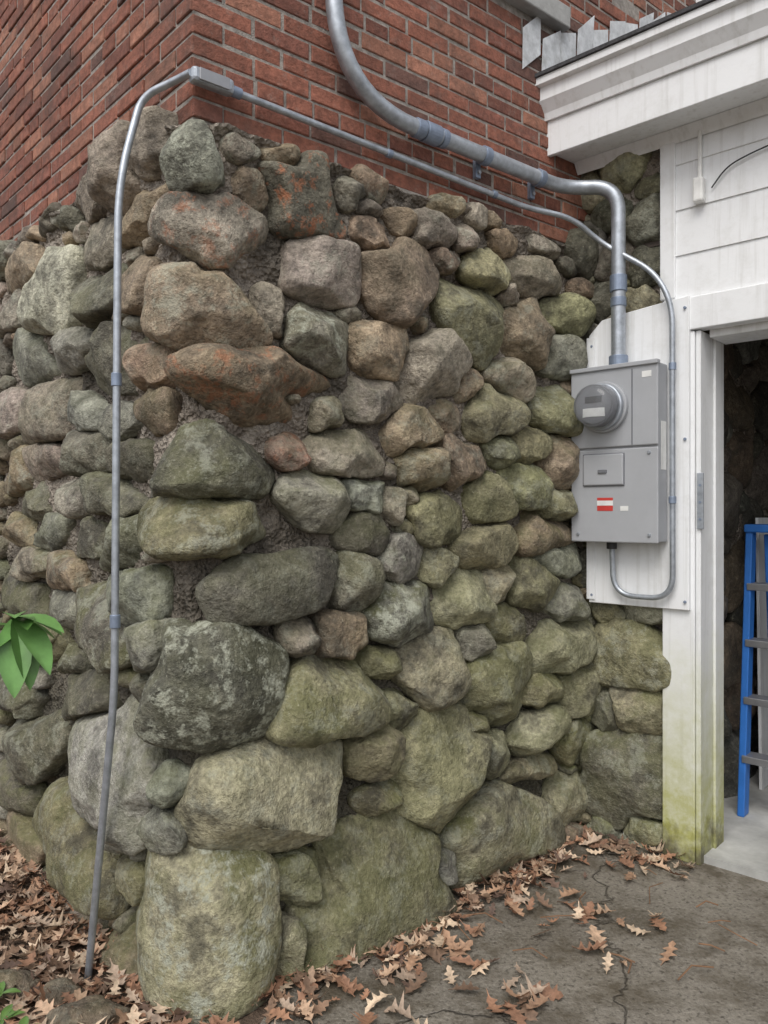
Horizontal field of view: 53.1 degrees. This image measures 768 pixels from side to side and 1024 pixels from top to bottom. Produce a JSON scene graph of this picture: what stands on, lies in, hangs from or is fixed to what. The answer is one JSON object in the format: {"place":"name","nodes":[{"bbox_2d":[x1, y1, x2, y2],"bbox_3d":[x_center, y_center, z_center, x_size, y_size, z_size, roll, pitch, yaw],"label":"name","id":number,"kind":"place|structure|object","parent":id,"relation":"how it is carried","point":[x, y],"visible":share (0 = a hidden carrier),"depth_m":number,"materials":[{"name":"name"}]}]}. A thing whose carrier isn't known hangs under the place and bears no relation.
{"place":"outdoors","nodes":[
{"label":"outdoors","id":0,"kind":"place"},
{"bbox_2d":[0,835,274,1023],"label":"ground","id":1,"kind":"structure","parent":0,"point":[256,1016],"depth_m":2.56,"materials":[{"name":"brown soil"}]},
{"bbox_2d":[0,969,45,1003],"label":"rock","id":2,"kind":"object","parent":1,"relation":"on","point":[22,980],"visible":0.51,"depth_m":2.30,"materials":[{"name":"grey stone"}]},
{"bbox_2d":[0,610,63,1023],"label":"rhododendron shrub","id":3,"kind":"object","parent":1,"relation":"on","point":[26,652],"visible":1,"depth_m":1.57,"materials":[{"name":"green plant"}]},
{"bbox_2d":[36,977,82,1013],"bbox_3d":[-0.949,1.435,2.280,0.130,0.090,0.125,0,0,0],"label":"rock","id":4,"kind":"object","parent":1,"relation":"on","point":[56,987],"visible":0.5,"depth_m":2.25,"materials":[{"name":"grey stone"}]},
{"bbox_2d":[45,995,130,1023],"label":"rock","id":5,"kind":"object","parent":1,"relation":"on","point":[92,1009],"visible":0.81,"depth_m":2.14,"materials":[{"name":"grey stone"}]},
{"bbox_2d":[0,123,583,910],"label":"mortar","id":6,"kind":"object","parent":1,"relation":"on","point":[244,273],"visible":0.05,"depth_m":2.59,"materials":[{"name":"concrete"}]},
{"bbox_2d":[0,0,192,239],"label":"front mortar","id":7,"kind":"object","parent":6,"relation":"on","point":[174,91],"depth_m":3.00,"materials":[{"name":"concrete"}]},
{"bbox_2d":[0,0,202,240],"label":"front bricks","id":8,"kind":"object","parent":7,"relation":"attached to","point":[124,58],"visible":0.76,"depth_m":3.07,"materials":[{"name":"red brick"}]},
{"bbox_2d":[193,0,393,184],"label":"side mortar","id":9,"kind":"object","parent":6,"relation":"on","point":[273,47],"visible":0.2,"depth_m":2.61,"materials":[{"name":"concrete"}]},
{"bbox_2d":[189,0,695,242],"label":"side bricks","id":10,"kind":"object","parent":6,"relation":"on","point":[211,113],"visible":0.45,"depth_m":2.89,"materials":[{"name":"red brick"}]},
{"bbox_2d":[504,0,569,32],"bbox_3d":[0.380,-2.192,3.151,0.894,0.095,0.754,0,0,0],"label":"window sill","id":11,"kind":"structure","parent":10,"relation":"attached to","point":[554,15],"depth_m":3.33,"materials":[{"name":"white wood"}]},
{"bbox_2d":[394,0,553,240],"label":"side mortar","id":12,"kind":"object","parent":6,"relation":"on","point":[507,6],"visible":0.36,"depth_m":3.10,"materials":[{"name":"concrete"}]},
{"bbox_2d":[0,105,603,1023],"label":"fieldstones","id":13,"kind":"object","parent":1,"relation":"on","point":[210,861],"visible":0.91,"depth_m":2.64,"materials":[{"name":"grey stone"}]},
{"bbox_2d":[84,66,675,979],"bbox_3d":[0.111,0.080,2.825,2.265,2.844,0.355,0,0,-26],"label":"grounding conduit","id":14,"kind":"object","parent":1,"relation":"on","point":[204,78],"visible":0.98,"depth_m":2.36,"materials":[{"name":"metal"}]},
{"bbox_2d":[575,151,671,847],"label":"return fieldstones","id":15,"kind":"object","parent":1,"relation":"on","point":[621,763],"visible":0.36,"depth_m":3.35,"materials":[{"name":"grey stone"}]},
{"bbox_2d":[522,0,767,881],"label":"garage","id":16,"kind":"structure","parent":1,"relation":"on","point":[684,90],"depth_m":3.19,"materials":[{"name":"white paint"}]},
{"bbox_2d":[587,295,691,610],"bbox_3d":[1.094,-0.242,3.320,0.455,1.295,0.054,0,0,42],"label":"mounting board","id":17,"kind":"object","parent":16,"relation":"attached to","point":[642,568],"visible":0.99,"depth_m":3.24,"materials":[{"name":"white paint"}]},
{"bbox_2d":[570,358,666,543],"bbox_3d":[0.958,-0.247,3.242,0.395,0.752,0.247,0,0,42],"label":"electric meter box","id":18,"kind":"object","parent":17,"relation":"attached to","point":[619,488],"visible":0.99,"depth_m":3.20,"materials":[{"name":"grey metal"}]},
{"bbox_2d":[325,0,627,364],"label":"service conduit","id":19,"kind":"object","parent":18,"relation":"attached to","point":[377,103],"visible":0.92,"depth_m":3.09,"materials":[{"name":"metal"}]},
{"bbox_2d":[583,453,622,485],"bbox_3d":[0.934,-0.180,3.278,0.182,0.132,0.010,0,0,42],"label":"breaker door","id":20,"kind":"structure","parent":18,"relation":"in","point":[613,463],"depth_m":3.27,"materials":[{"name":"grey metal"}]},
{"bbox_2d":[737,524,767,816],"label":"step ladder","id":21,"kind":"object","parent":16,"relation":"on","point":[748,700],"visible":1,"depth_m":3.67,"materials":[{"name":"blue plastic"}]},
{"bbox_2d":[755,518,767,789],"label":"leaning panel","id":22,"kind":"object","parent":16,"relation":"on","point":[762,656],"visible":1,"depth_m":3.97,"materials":[{"name":"white paint"}]},
{"bbox_2d":[260,834,767,1023],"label":"driveway","id":23,"kind":"structure","parent":0,"point":[731,987],"depth_m":2.49,"materials":[{"name":"concrete"}]},
{"bbox_2d":[0,821,756,1023],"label":"fallen leaves","id":24,"kind":"object","parent":23,"relation":"on","point":[47,965],"depth_m":2.50,"materials":[{"name":"brown plant"}]},
{"bbox_2d":[554,0,695,243],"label":"side mortar","id":25,"kind":"object","parent":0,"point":[629,8],"depth_m":3.71,"materials":[{"name":"concrete"}]},
{"bbox_2d":[589,149,662,832],"bbox_3d":[1.080,-0.035,3.440,0.512,3.090,0.076,0,0,42],"label":"return mortar","id":26,"kind":"object","parent":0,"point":[653,165],"visible":0.02,"depth_m":3.35,"materials":[{"name":"grey concrete"}]}
]}

